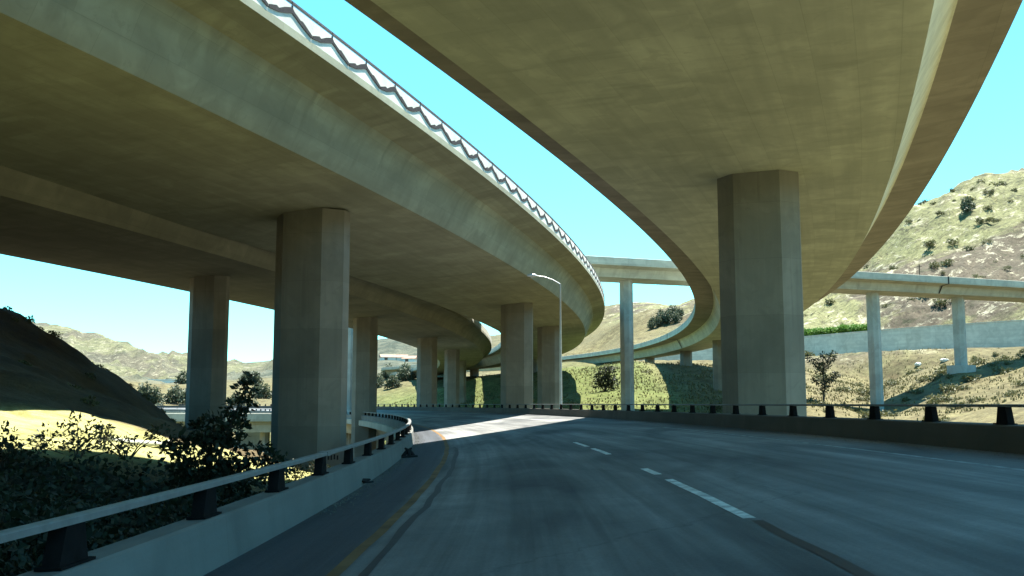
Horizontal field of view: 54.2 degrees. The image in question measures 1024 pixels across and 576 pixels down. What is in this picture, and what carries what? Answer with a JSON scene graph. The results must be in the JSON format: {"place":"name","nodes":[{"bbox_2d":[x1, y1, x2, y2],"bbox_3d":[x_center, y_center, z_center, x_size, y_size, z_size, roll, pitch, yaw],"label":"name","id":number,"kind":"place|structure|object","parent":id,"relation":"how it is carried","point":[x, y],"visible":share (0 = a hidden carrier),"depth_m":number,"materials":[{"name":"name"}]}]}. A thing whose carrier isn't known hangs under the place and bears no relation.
{"place":"outdoors","nodes":[
{"label":"outdoors","id":0,"kind":"place"},
{"bbox_2d":[166,411,400,440],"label":"road deck","id":1,"kind":"structure","parent":0,"point":[380,428],"depth_m":89.94,"materials":[{"name":"concrete"}]},
{"bbox_2d":[0,168,1023,572],"bbox_3d":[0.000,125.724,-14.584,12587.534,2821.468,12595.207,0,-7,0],"label":"ground","id":2,"kind":"structure","parent":0,"point":[36,392],"depth_m":234.77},
{"bbox_2d":[0,471,26,522],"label":"leafy bush","id":3,"kind":"object","parent":2,"relation":"on","point":[8,497],"visible":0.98,"depth_m":13.63,"materials":[{"name":"green plant"}]},
{"bbox_2d":[0,545,43,575],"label":"leafy bush","id":4,"kind":"object","parent":2,"relation":"on","point":[24,560],"visible":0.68,"depth_m":9.52,"materials":[{"name":"green plant"}]},
{"bbox_2d":[23,315,34,324],"bbox_3d":[-24.498,1.667,50.592,0.713,0.673,0.775,3,-7,-27],"label":"brush","id":5,"kind":"object","parent":2,"relation":"on","point":[30,320],"visible":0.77,"depth_m":50.62,"materials":[{"name":"green plant"}]},
{"bbox_2d":[0,420,70,467],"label":"leafy bush","id":6,"kind":"object","parent":2,"relation":"on","point":[12,438],"visible":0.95,"depth_m":19.23,"materials":[{"name":"green plant"}]},
{"bbox_2d":[3,505,102,565],"bbox_3d":[-6.180,3.208,12.736,1.620,0.805,1.736,-5,-8,38],"label":"leafy bush","id":7,"kind":"object","parent":2,"relation":"on","point":[12,554],"visible":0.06,"depth_m":12.66,"materials":[{"name":"green plant"}]},
{"bbox_2d":[22,410,132,460],"bbox_3d":[-9.381,3.219,21.418,1.878,1.208,1.839,-2,-7,17],"label":"leafy bush","id":8,"kind":"object","parent":2,"relation":"on","point":[71,441],"visible":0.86,"depth_m":21.44,"materials":[{"name":"green plant"}]},
{"bbox_2d":[39,495,122,528],"bbox_3d":[-6.969,3.607,15.782,1.201,0.745,1.742,-2,-7,17],"label":"leafy bush","id":9,"kind":"object","parent":2,"relation":"on","point":[57,500],"visible":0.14,"depth_m":15.58,"materials":[{"name":"green plant"}]},
{"bbox_2d":[80,394,99,405],"bbox_3d":[-14.108,3.848,33.364,0.728,0.633,0.670,-1,-7,11],"label":"brush","id":10,"kind":"object","parent":2,"relation":"on","point":[92,402],"visible":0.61,"depth_m":33.36,"materials":[{"name":"green plant"}]},
{"bbox_2d":[28,524,160,565],"bbox_3d":[-5.284,3.385,12.687,1.398,0.649,1.587,-1,-7,4],"label":"leafy bush","id":11,"kind":"object","parent":2,"relation":"on","point":[139,531],"visible":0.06,"depth_m":12.48,"materials":[{"name":"green plant"}]},
{"bbox_2d":[90,422,175,459],"bbox_3d":[-8.834,3.610,23.153,1.597,1.005,1.603,-6,-9,42],"label":"leafy bush","id":12,"kind":"object","parent":2,"relation":"on","point":[154,432],"visible":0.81,"depth_m":23.15,"materials":[{"name":"green plant"}]},
{"bbox_2d":[108,437,172,445],"bbox_3d":[-10.052,4.178,27.299,0.254,0.393,4.415,0,-7,1],"label":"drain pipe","id":13,"kind":"object","parent":2,"relation":"on","point":[150,443],"visible":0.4,"depth_m":27.01,"materials":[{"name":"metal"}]},
{"bbox_2d":[137,381,152,394],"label":"hilltop tree","id":14,"kind":"object","parent":2,"relation":"on","point":[143,389],"visible":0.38,"depth_m":276.04,"materials":[{"name":"green plant"}]},
{"bbox_2d":[0,441,290,575],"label":"ground cover","id":15,"kind":"object","parent":2,"relation":"on","point":[139,515],"visible":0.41,"depth_m":17.66,"materials":[{"name":"green plant"}]},
{"bbox_2d":[146,385,165,403],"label":"hilltop tree","id":16,"kind":"object","parent":2,"relation":"on","point":[156,395],"visible":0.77,"depth_m":275.29,"materials":[{"name":"green plant"}]},
{"bbox_2d":[133,516,179,531],"bbox_3d":[-4.982,3.752,14.729,1.302,0.757,1.459,-2,-7,19],"label":"leafy bush","id":17,"kind":"object","parent":2,"relation":"on","point":[164,523],"visible":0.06,"depth_m":14.80,"materials":[{"name":"green plant"}]},
{"bbox_2d":[148,379,175,382],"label":"house","id":18,"kind":"structure","parent":2,"relation":"on","point":[167,380],"depth_m":496.77,"materials":[{"name":"white glass"}]},
{"bbox_2d":[162,385,183,404],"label":"hilltop tree","id":19,"kind":"object","parent":2,"relation":"on","point":[171,396],"visible":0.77,"depth_m":279.53,"materials":[{"name":"green plant"}]},
{"bbox_2d":[174,369,186,384],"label":"hilltop tree","id":20,"kind":"object","parent":2,"relation":"on","point":[182,377],"visible":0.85,"depth_m":406.12,"materials":[{"name":"green plant"}]},
{"bbox_2d":[177,388,185,404],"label":"hilltop tree","id":21,"kind":"object","parent":2,"relation":"on","point":[182,398],"visible":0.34,"depth_m":278.16,"materials":[{"name":"green plant"}]},
{"bbox_2d":[165,478,227,522],"bbox_3d":[-5.861,4.035,18.559,1.132,1.013,1.881,1,-7,-5],"label":"leafy bush","id":22,"kind":"object","parent":2,"relation":"on","point":[192,496],"visible":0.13,"depth_m":18.66,"materials":[{"name":"green plant"}]},
{"bbox_2d":[166,413,270,452],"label":"distant bridge","id":23,"kind":"structure","parent":2,"relation":"on","point":[260,423],"depth_m":145.06,"materials":[{"name":"concrete"}]},
{"bbox_2d":[156,370,294,499],"bbox_3d":[-6.112,3.253,21.248,2.932,3.027,1.562,0,-7,0],"label":"leafy bush","id":24,"kind":"object","parent":2,"relation":"on","point":[221,436],"visible":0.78,"depth_m":21.16,"materials":[{"name":"green plant"}]},
{"bbox_2d":[226,390,244,405],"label":"hilltop tree","id":25,"kind":"object","parent":2,"relation":"on","point":[232,398],"visible":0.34,"depth_m":266.96,"materials":[{"name":"green plant"}]},
{"bbox_2d":[0,165,491,458],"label":"viaduct","id":26,"kind":"object","parent":2,"relation":"on","point":[44,221],"visible":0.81,"depth_m":63.90,"materials":[{"name":"concrete"}]},
{"bbox_2d":[235,432,259,449],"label":"bridge pier","id":27,"kind":"structure","parent":2,"relation":"on","point":[254,438],"depth_m":186.91,"materials":[{"name":"concrete"}]},
{"bbox_2d":[246,370,263,384],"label":"hilltop tree","id":28,"kind":"object","parent":2,"relation":"on","point":[258,379],"visible":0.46,"depth_m":378.05,"materials":[{"name":"green plant"}]},
{"bbox_2d":[252,382,271,399],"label":"hilltop tree","id":29,"kind":"object","parent":2,"relation":"on","point":[264,391],"visible":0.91,"depth_m":298.93,"materials":[{"name":"green plant"}]},
{"bbox_2d":[286,458,311,480],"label":"leafy bush","id":30,"kind":"object","parent":2,"relation":"on","point":[297,472],"visible":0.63,"depth_m":30.23,"materials":[{"name":"green plant"}]},
{"bbox_2d":[0,0,604,472],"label":"curved viaduct","id":31,"kind":"object","parent":2,"relation":"on","point":[318,160],"visible":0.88,"depth_m":45.70,"materials":[{"name":"concrete"}]},
{"bbox_2d":[303,461,330,472],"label":"leafy bush","id":32,"kind":"object","parent":2,"relation":"on","point":[310,469],"visible":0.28,"depth_m":38.42,"materials":[{"name":"green plant"}]},
{"bbox_2d":[346,433,377,448],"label":"bridge pier","id":33,"kind":"structure","parent":2,"relation":"on","point":[347,441],"depth_m":130.44,"materials":[{"name":"concrete"}]},
{"bbox_2d":[377,373,384,387],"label":"hilltop tree","id":34,"kind":"object","parent":2,"relation":"on","point":[380,382],"visible":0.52,"depth_m":307.42,"materials":[{"name":"green plant"}]},
{"bbox_2d":[381,366,388,378],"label":"hilltop tree","id":35,"kind":"object","parent":2,"relation":"on","point":[384,373],"visible":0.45,"depth_m":381.03,"materials":[{"name":"green plant"}]},
{"bbox_2d":[379,354,396,359],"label":"house","id":36,"kind":"structure","parent":2,"relation":"on","point":[387,356],"depth_m":557.00,"materials":[{"name":"tile"}]},
{"bbox_2d":[384,375,402,389],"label":"hilltop tree","id":37,"kind":"object","parent":2,"relation":"on","point":[391,382],"visible":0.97,"depth_m":295.47,"materials":[{"name":"green plant"}]},
{"bbox_2d":[396,355,407,360],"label":"house","id":38,"kind":"structure","parent":2,"relation":"on","point":[398,357],"depth_m":558.51,"materials":[{"name":"tile"}]},
{"bbox_2d":[395,366,413,380],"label":"hilltop tree","id":39,"kind":"object","parent":2,"relation":"on","point":[403,374],"visible":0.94,"depth_m":321.80,"materials":[{"name":"green plant"}]},
{"bbox_2d":[396,362,415,379],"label":"hilltop tree","id":40,"kind":"object","parent":2,"relation":"on","point":[404,365],"visible":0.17,"depth_m":327.59,"materials":[{"name":"green plant"}]},
{"bbox_2d":[401,356,416,361],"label":"house","id":41,"kind":"structure","parent":2,"relation":"on","point":[409,359],"depth_m":556.34,"materials":[{"name":"tile"}]},
{"bbox_2d":[592,365,619,390],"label":"round bush","id":42,"kind":"object","parent":2,"relation":"on","point":[605,377],"visible":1,"depth_m":171.05,"materials":[{"name":"green plant"}]},
{"bbox_2d":[647,321,653,329],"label":"hilltop tree","id":43,"kind":"object","parent":2,"relation":"on","point":[650,325],"visible":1,"depth_m":484.40,"materials":[{"name":"green plant"}]},
{"bbox_2d":[653,315,661,326],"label":"hilltop tree","id":44,"kind":"object","parent":2,"relation":"on","point":[657,321],"visible":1,"depth_m":486.33,"materials":[{"name":"green plant"}]},
{"bbox_2d":[658,311,667,324],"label":"hilltop tree","id":45,"kind":"object","parent":2,"relation":"on","point":[662,319],"visible":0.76,"depth_m":489.88,"materials":[{"name":"green plant"}]},
{"bbox_2d":[663,309,673,324],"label":"hilltop tree","id":46,"kind":"object","parent":2,"relation":"on","point":[668,315],"visible":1,"depth_m":485.91,"materials":[{"name":"green plant"}]},
{"bbox_2d":[669,305,676,313],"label":"hilltop tree","id":47,"kind":"object","parent":2,"relation":"on","point":[673,309],"visible":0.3,"depth_m":493.66,"materials":[{"name":"green plant"}]},
{"bbox_2d":[672,312,681,322],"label":"hilltop tree","id":48,"kind":"object","parent":2,"relation":"on","point":[676,317],"visible":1,"depth_m":482.59,"materials":[{"name":"green plant"}]},
{"bbox_2d":[674,307,684,317],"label":"hilltop tree","id":49,"kind":"object","parent":2,"relation":"on","point":[680,312],"visible":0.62,"depth_m":488.70,"materials":[{"name":"green plant"}]},
{"bbox_2d":[345,0,1022,415],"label":"tall viaduct","id":50,"kind":"object","parent":2,"relation":"on","point":[759,172],"visible":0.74,"depth_m":35.96,"materials":[{"name":"concrete"}]},
{"bbox_2d":[347,255,1023,444],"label":"ramp","id":51,"kind":"structure","parent":2,"relation":"on","point":[626,274],"depth_m":161.82,"materials":[{"name":"concrete"}]},
{"bbox_2d":[392,348,1023,419],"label":"dry grass","id":52,"kind":"structure","parent":2,"relation":"on","point":[866,387],"depth_m":175.33,"materials":[{"name":"plant"}]},
{"bbox_2d":[703,402,722,411],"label":"dry shrub","id":53,"kind":"object","parent":2,"relation":"on","point":[718,408],"visible":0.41,"depth_m":141.76,"materials":[{"name":"green plant"}]},
{"bbox_2d":[806,397,820,402],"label":"dry shrub","id":54,"kind":"object","parent":2,"relation":"on","point":[811,399],"visible":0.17,"depth_m":158.97,"materials":[{"name":"green plant"}]},
{"bbox_2d":[805,350,840,400],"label":"bare tree","id":55,"kind":"object","parent":2,"relation":"on","point":[825,381],"visible":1,"depth_m":151.39,"materials":[{"name":"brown plant"}]},
{"bbox_2d":[824,298,835,304],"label":"dry shrub","id":56,"kind":"object","parent":2,"relation":"on","point":[828,302],"visible":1,"depth_m":332.70,"materials":[{"name":"green plant"}]},
{"bbox_2d":[639,320,1023,360],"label":"retaining wall","id":57,"kind":"structure","parent":2,"relation":"on","point":[1000,334],"depth_m":255.17,"materials":[{"name":"concrete"}]},
{"bbox_2d":[811,326,824,334],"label":"green shrub","id":58,"kind":"object","parent":57,"relation":"on","point":[817,331],"visible":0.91,"depth_m":281.88,"materials":[{"name":"green plant"}]},
{"bbox_2d":[822,327,836,333],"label":"green shrub","id":59,"kind":"object","parent":57,"relation":"on","point":[828,329],"visible":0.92,"depth_m":278.84,"materials":[{"name":"green plant"}]},
{"bbox_2d":[834,324,848,332],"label":"green shrub","id":60,"kind":"object","parent":57,"relation":"on","point":[840,329],"visible":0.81,"depth_m":275.26,"materials":[{"name":"green plant"}]},
{"bbox_2d":[845,323,856,331],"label":"green shrub","id":61,"kind":"object","parent":57,"relation":"on","point":[850,328],"visible":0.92,"depth_m":271.60,"materials":[{"name":"green plant"}]},
{"bbox_2d":[853,323,866,331],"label":"green shrub","id":62,"kind":"object","parent":57,"relation":"on","point":[861,327],"visible":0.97,"depth_m":269.95,"materials":[{"name":"green plant"}]},
{"bbox_2d":[841,386,853,391],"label":"dry shrub","id":63,"kind":"object","parent":2,"relation":"on","point":[847,388],"visible":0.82,"depth_m":184.03,"materials":[{"name":"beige plant"}]},
{"bbox_2d":[847,406,867,412],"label":"dry shrub","id":64,"kind":"object","parent":2,"relation":"on","point":[857,409],"visible":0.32,"depth_m":152.61,"materials":[{"name":"green plant"}]},
{"bbox_2d":[855,388,869,395],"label":"dry shrub","id":65,"kind":"object","parent":2,"relation":"on","point":[863,392],"visible":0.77,"depth_m":183.09,"materials":[{"name":"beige plant"}]},
{"bbox_2d":[861,410,868,417],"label":"dry shrub","id":66,"kind":"object","parent":2,"relation":"on","point":[865,414],"visible":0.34,"depth_m":137.28,"materials":[{"name":"green plant"}]},
{"bbox_2d":[880,409,899,416],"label":"dry shrub","id":67,"kind":"object","parent":2,"relation":"on","point":[884,412],"visible":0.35,"depth_m":140.71,"materials":[{"name":"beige plant"}]},
{"bbox_2d":[900,396,910,401],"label":"dry shrub","id":68,"kind":"object","parent":2,"relation":"on","point":[903,398],"visible":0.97,"depth_m":161.38,"materials":[{"name":"green plant"}]},
{"bbox_2d":[910,389,923,393],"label":"dry shrub","id":69,"kind":"object","parent":2,"relation":"on","point":[912,391],"visible":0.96,"depth_m":164.24,"materials":[{"name":"green plant"}]},
{"bbox_2d":[923,239,934,246],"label":"dry shrub","id":70,"kind":"object","parent":2,"relation":"on","point":[929,243],"visible":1,"depth_m":358.90,"materials":[{"name":"green plant"}]},
{"bbox_2d":[925,375,938,380],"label":"dry shrub","id":71,"kind":"object","parent":2,"relation":"on","point":[933,378],"visible":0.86,"depth_m":171.39,"materials":[{"name":"green plant"}]},
{"bbox_2d":[925,399,940,403],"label":"dry shrub","id":72,"kind":"object","parent":2,"relation":"on","point":[931,401],"visible":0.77,"depth_m":150.18,"materials":[{"name":"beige plant"}]},
{"bbox_2d":[927,261,944,268],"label":"dry shrub","id":73,"kind":"object","parent":2,"relation":"on","point":[935,265],"visible":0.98,"depth_m":328.06,"materials":[{"name":"green plant"}]},
{"bbox_2d":[922,393,949,399],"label":"dry shrub","id":74,"kind":"object","parent":2,"relation":"on","point":[935,396],"visible":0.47,"depth_m":152.39,"materials":[{"name":"green plant"}]},
{"bbox_2d":[923,416,950,421],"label":"dry shrub","id":75,"kind":"object","parent":2,"relation":"on","point":[945,419],"visible":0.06,"depth_m":120.38,"materials":[{"name":"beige plant"}]},
{"bbox_2d":[932,368,946,376],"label":"dry shrub","id":76,"kind":"object","parent":2,"relation":"on","point":[938,371],"visible":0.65,"depth_m":178.27,"materials":[{"name":"green plant"}]},
{"bbox_2d":[931,298,950,305],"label":"dry shrub","id":77,"kind":"object","parent":2,"relation":"on","point":[939,301],"visible":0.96,"depth_m":285.08,"materials":[{"name":"green plant"}]},
{"bbox_2d":[939,395,953,401],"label":"dry shrub","id":78,"kind":"object","parent":2,"relation":"on","point":[946,398],"visible":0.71,"depth_m":149.69,"materials":[{"name":"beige plant"}]},
{"bbox_2d":[943,259,953,265],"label":"dry shrub","id":79,"kind":"object","parent":2,"relation":"on","point":[946,262],"visible":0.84,"depth_m":330.53,"materials":[{"name":"green plant"}]},
{"bbox_2d":[938,382,962,392],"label":"dry shrub","id":80,"kind":"object","parent":2,"relation":"on","point":[952,387],"visible":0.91,"depth_m":157.42,"materials":[{"name":"green plant"}]},
{"bbox_2d":[946,238,959,245],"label":"dry shrub","id":81,"kind":"object","parent":2,"relation":"on","point":[949,241],"visible":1,"depth_m":355.17,"materials":[{"name":"green plant"}]},
{"bbox_2d":[946,400,968,409],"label":"dry shrub","id":82,"kind":"object","parent":2,"relation":"on","point":[961,402],"visible":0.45,"depth_m":135.78,"materials":[{"name":"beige plant"}]},
{"bbox_2d":[958,385,972,389],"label":"dry shrub","id":83,"kind":"object","parent":2,"relation":"on","point":[966,387],"visible":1,"depth_m":155.59,"materials":[{"name":"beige plant"}]},
{"bbox_2d":[959,196,975,213],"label":"hilltop tree","id":84,"kind":"object","parent":2,"relation":"on","point":[966,205],"visible":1,"depth_m":377.02,"materials":[{"name":"green plant"}]},
{"bbox_2d":[962,245,975,250],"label":"dry shrub","id":85,"kind":"object","parent":2,"relation":"on","point":[967,247],"visible":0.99,"depth_m":342.29,"materials":[{"name":"green plant"}]},
{"bbox_2d":[962,374,981,381],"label":"dry shrub","id":86,"kind":"object","parent":2,"relation":"on","point":[970,378],"visible":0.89,"depth_m":161.18,"materials":[{"name":"green plant"}]},
{"bbox_2d":[966,395,985,401],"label":"dry shrub","id":87,"kind":"object","parent":2,"relation":"on","point":[977,398],"visible":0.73,"depth_m":139.58,"materials":[{"name":"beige plant"}]},
{"bbox_2d":[968,358,986,364],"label":"dry shrub","id":88,"kind":"object","parent":2,"relation":"on","point":[975,361],"visible":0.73,"depth_m":180.18,"materials":[{"name":"green plant"}]},
{"bbox_2d":[975,217,984,223],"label":"dry shrub","id":89,"kind":"object","parent":2,"relation":"on","point":[981,220],"visible":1,"depth_m":361.63,"materials":[{"name":"green plant"}]},
{"bbox_2d":[985,217,995,221],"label":"dry shrub","id":90,"kind":"object","parent":2,"relation":"on","point":[989,219],"visible":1,"depth_m":359.95,"materials":[{"name":"green plant"}]},
{"bbox_2d":[986,189,995,194],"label":"dry shrub","id":91,"kind":"object","parent":2,"relation":"on","point":[990,191],"visible":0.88,"depth_m":390.09,"materials":[{"name":"green plant"}]},
{"bbox_2d":[993,181,1006,186],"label":"dry shrub","id":92,"kind":"object","parent":2,"relation":"on","point":[1003,183],"visible":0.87,"depth_m":400.04,"materials":[{"name":"green plant"}]},
{"bbox_2d":[990,366,1013,374],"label":"dry shrub","id":93,"kind":"object","parent":2,"relation":"on","point":[1000,371],"visible":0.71,"depth_m":164.39,"materials":[{"name":"green plant"}]},
{"bbox_2d":[1007,379,1023,386],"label":"dry shrub","id":94,"kind":"object","parent":2,"relation":"on","point":[1017,382],"visible":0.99,"depth_m":144.50,"materials":[{"name":"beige plant"}]},
{"bbox_2d":[0,0,1023,362],"label":"sky","id":95,"kind":"structure","parent":0,"point":[153,318],"materials":[{"name":"blue"}]},
{"bbox_2d":[162,408,1023,575],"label":"road","id":96,"kind":"structure","parent":0,"point":[529,495],"depth_m":12.09,"materials":[{"name":"asphalt"}]},
{"bbox_2d":[0,408,413,575],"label":"bridge barrier","id":97,"kind":"object","parent":96,"relation":"on","point":[206,536],"visible":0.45,"depth_m":9.53,"materials":[{"name":"concrete"}]},
{"bbox_2d":[362,478,373,482],"bbox_3d":[-2.885,3.659,18.957,0.498,0.096,0.548,-2,-6,-17],"label":"rubber scrap","id":98,"kind":"object","parent":96,"relation":"on","point":[365,480],"visible":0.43,"depth_m":18.86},
{"bbox_2d":[326,424,448,575],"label":"yellow edge line","id":99,"kind":"object","parent":96,"relation":"on","point":[341,567],"visible":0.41,"depth_m":12.13,"materials":[{"name":"paint"}]},
{"bbox_2d":[358,447,458,575],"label":"tar seam","id":100,"kind":"object","parent":96,"relation":"on","point":[396,537],"visible":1,"depth_m":12.01,"materials":[{"name":"asphalt"}]},
{"bbox_2d":[401,447,417,457],"bbox_3d":[-2.953,4.691,28.547,0.450,0.298,0.350,-2,-6,-17],"label":"crumpled cone","id":101,"kind":"object","parent":96,"relation":"on","point":[408,453],"visible":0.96,"depth_m":28.48,"materials":[{"name":"black rubber"}]},
{"bbox_2d":[155,404,1023,454],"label":"bridge barrier","id":102,"kind":"object","parent":96,"relation":"on","point":[1004,433],"visible":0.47,"depth_m":26.00,"materials":[{"name":"concrete"}]},
{"bbox_2d":[527,274,561,408],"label":"street lamp","id":103,"kind":"object","parent":102,"relation":"attached to","point":[535,275],"visible":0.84,"depth_m":72.56,"materials":[{"name":"metal"}]},
{"bbox_2d":[573,442,755,517],"bbox_3d":[2.346,3.680,21.236,0.307,0.009,21.278,0,-7,-1],"label":"white lane line","id":104,"kind":"object","parent":96,"relation":"on","point":[731,509],"visible":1,"depth_m":13.27,"materials":[{"name":"paint"}]},
{"bbox_2d":[752,520,875,575],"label":"dark joint seam","id":105,"kind":"object","parent":96,"relation":"on","point":[856,570],"visible":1,"depth_m":8.23,"materials":[{"name":"asphalt"}]},
{"bbox_2d":[664,427,1023,470],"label":"white edge line","id":106,"kind":"object","parent":96,"relation":"on","point":[877,451],"visible":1,"depth_m":18.86,"materials":[{"name":"paint"}]},
{"bbox_2d":[317,418,1018,514],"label":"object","id":107,"kind":"structure","parent":0,"point":[389,470],"depth_m":21.59,"materials":[{"name":"stone"}]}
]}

